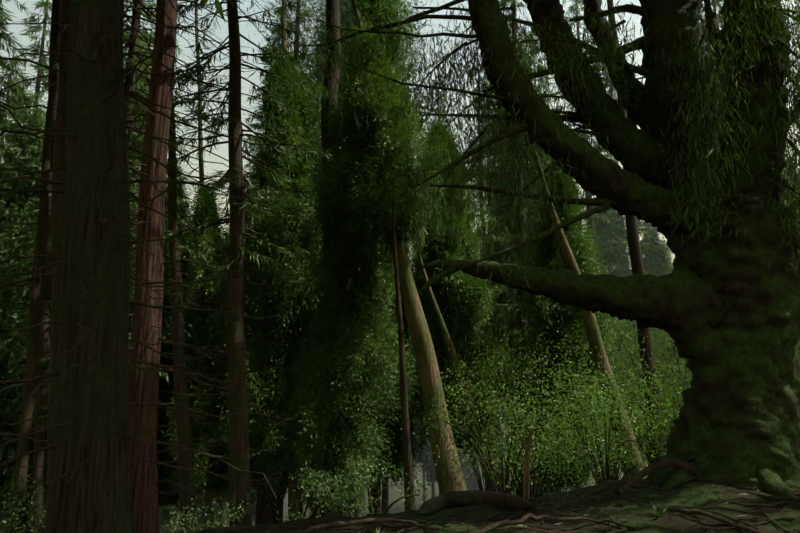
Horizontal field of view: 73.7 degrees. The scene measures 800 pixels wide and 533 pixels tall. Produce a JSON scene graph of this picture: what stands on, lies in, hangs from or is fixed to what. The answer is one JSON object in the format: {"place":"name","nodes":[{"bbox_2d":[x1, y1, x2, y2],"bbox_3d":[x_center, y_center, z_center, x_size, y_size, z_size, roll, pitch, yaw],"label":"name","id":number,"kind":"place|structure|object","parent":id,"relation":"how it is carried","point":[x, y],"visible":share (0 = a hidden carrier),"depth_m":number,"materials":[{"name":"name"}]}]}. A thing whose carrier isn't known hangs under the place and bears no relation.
{"place":"outdoors","nodes":[
{"label":"outdoors","id":0,"kind":"place"},
{"bbox_2d":[0,0,799,532],"label":"sky","id":1,"kind":"structure","parent":0,"point":[248,31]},
{"bbox_2d":[195,414,799,532],"bbox_3d":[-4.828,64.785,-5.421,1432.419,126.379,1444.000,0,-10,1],"label":"ground","id":2,"kind":"structure","parent":0,"point":[690,497],"depth_m":6.36,"materials":[{"name":"brown soil"}]},
{"bbox_2d":[11,0,60,532],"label":"trunk","id":3,"kind":"object","parent":2,"relation":"on","point":[27,405],"visible":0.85,"depth_m":14.94,"materials":[{"name":"brown plant"}]},
{"bbox_2d":[32,0,58,532],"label":"trunk","id":4,"kind":"object","parent":2,"relation":"on","point":[39,458],"visible":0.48,"depth_m":15.68,"materials":[{"name":"brown plant"}]},
{"bbox_2d":[46,0,69,524],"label":"trunk","id":5,"kind":"object","parent":2,"relation":"on","point":[58,220],"visible":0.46,"depth_m":10.61,"materials":[{"name":"brown plant"}]},
{"bbox_2d":[46,0,132,532],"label":"tree trunk","id":6,"kind":"object","parent":2,"relation":"on","point":[93,495],"visible":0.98,"depth_m":5.25,"materials":[{"name":"brown plant"}]},
{"bbox_2d":[128,0,176,532],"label":"tree trunk","id":7,"kind":"object","parent":2,"relation":"on","point":[143,386],"visible":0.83,"depth_m":8.42,"materials":[{"name":"red plant"}]},
{"bbox_2d":[0,0,331,513],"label":"dead branches","id":8,"kind":"object","parent":2,"relation":"on","point":[132,94],"visible":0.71,"depth_m":5.99,"materials":[{"name":"brown wood"}]},
{"bbox_2d":[168,95,196,532],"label":"trunk","id":9,"kind":"object","parent":2,"relation":"on","point":[186,477],"visible":0.65,"depth_m":13.56,"materials":[{"name":"brown plant"}]},
{"bbox_2d":[195,2,212,527],"bbox_3d":[-7.323,-3.441,19.854,2.497,26.617,0.353,0,-10,1],"label":"trunk","id":10,"kind":"object","parent":2,"relation":"on","point":[201,170],"visible":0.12,"depth_m":19.84,"materials":[{"name":"beige plant"}]},
{"bbox_2d":[226,0,251,525],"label":"trunk","id":11,"kind":"object","parent":2,"relation":"on","point":[236,359],"visible":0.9,"depth_m":12.27,"materials":[{"name":"brown plant"}]},
{"bbox_2d":[281,0,302,520],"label":"trunk","id":12,"kind":"object","parent":2,"relation":"on","point":[292,499],"visible":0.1,"depth_m":18.59,"materials":[{"name":"beige plant"}]},
{"bbox_2d":[319,0,347,516],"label":"trunk","id":13,"kind":"object","parent":2,"relation":"on","point":[330,4],"visible":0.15,"depth_m":17.31,"materials":[{"name":"brown plant"}]},
{"bbox_2d":[0,0,799,526],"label":"conifer","id":14,"kind":"object","parent":2,"relation":"on","point":[378,142],"depth_m":16.31,"materials":[{"name":"plant"}]},
{"bbox_2d":[0,125,799,532],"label":"bushes","id":15,"kind":"object","parent":2,"relation":"on","point":[664,383],"depth_m":12.68,"materials":[{"name":"green plant"}]},
{"bbox_2d":[0,0,799,532],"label":"conifer","id":16,"kind":"object","parent":2,"relation":"on","point":[366,6],"depth_m":25.85,"materials":[{"name":"green plant"}]},
{"bbox_2d":[392,198,415,510],"bbox_3d":[0.100,2.295,13.674,0.656,8.399,0.320,0,-10,1],"label":"trunk","id":17,"kind":"object","parent":2,"relation":"on","point":[407,457],"visible":0.88,"depth_m":13.38,"materials":[{"name":"brown plant"}]},
{"bbox_2d":[351,0,466,494],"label":"leaning trunk","id":18,"kind":"object","parent":2,"relation":"on","point":[448,479],"visible":0.5,"depth_m":14.31,"materials":[{"name":"brown plant"}]},
{"bbox_2d":[419,254,508,492],"bbox_3d":[2.117,3.733,16.899,3.006,8.413,0.803,0,-10,1],"label":"leaning trunk","id":19,"kind":"object","parent":2,"relation":"on","point":[449,345],"visible":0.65,"depth_m":16.86,"materials":[{"name":"beige plant"}]},
{"bbox_2d":[418,490,534,515],"bbox_3d":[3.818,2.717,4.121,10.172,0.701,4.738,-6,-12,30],"label":"root","id":20,"kind":"object","parent":2,"relation":"on","point":[447,500],"visible":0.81,"depth_m":8.00,"materials":[{"name":"brown plant"}]},
{"bbox_2d":[476,48,495,457],"bbox_3d":[4.312,-0.221,26.224,0.559,23.751,0.548,5,-11,-26],"label":"trunk","id":21,"kind":"object","parent":2,"relation":"on","point":[483,233],"depth_m":26.29,"materials":[{"name":"brown plant"}]},
{"bbox_2d":[239,458,799,532],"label":"roots","id":22,"kind":"object","parent":2,"relation":"on","point":[657,465],"visible":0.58,"depth_m":6.01,"materials":[{"name":"brown plant"}]},
{"bbox_2d":[374,503,668,532],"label":"ground tufts","id":23,"kind":"object","parent":2,"relation":"on","point":[660,513],"visible":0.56,"depth_m":5.84,"materials":[{"name":"green plant"}]},
{"bbox_2d":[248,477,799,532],"bbox_3d":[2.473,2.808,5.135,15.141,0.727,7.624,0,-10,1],"label":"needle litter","id":24,"kind":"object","parent":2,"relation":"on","point":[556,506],"visible":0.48,"depth_m":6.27,"materials":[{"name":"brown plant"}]},
{"bbox_2d":[520,429,533,498],"bbox_3d":[2.130,3.333,8.879,0.243,1.223,0.114,0,-10,1],"label":"broken snag","id":25,"kind":"object","parent":2,"relation":"on","point":[526,481],"visible":0.96,"depth_m":8.85,"materials":[{"name":"beige plant"}]},
{"bbox_2d":[273,0,799,498],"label":"mossy tree","id":26,"kind":"object","parent":2,"relation":"on","point":[725,312],"visible":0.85,"depth_m":7.66,"materials":[{"name":"green plant"}]},
{"bbox_2d":[527,133,646,479],"bbox_3d":[5.561,1.236,15.827,3.194,11.258,0.783,0,-10,1],"label":"leaning trunk","id":27,"kind":"object","parent":2,"relation":"on","point":[596,345],"visible":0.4,"depth_m":15.47,"materials":[{"name":"beige plant"}]},
{"bbox_2d":[607,0,663,465],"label":"trunk","id":28,"kind":"object","parent":2,"relation":"on","point":[637,266],"visible":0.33,"depth_m":20.44,"materials":[{"name":"brown plant"}]}
]}

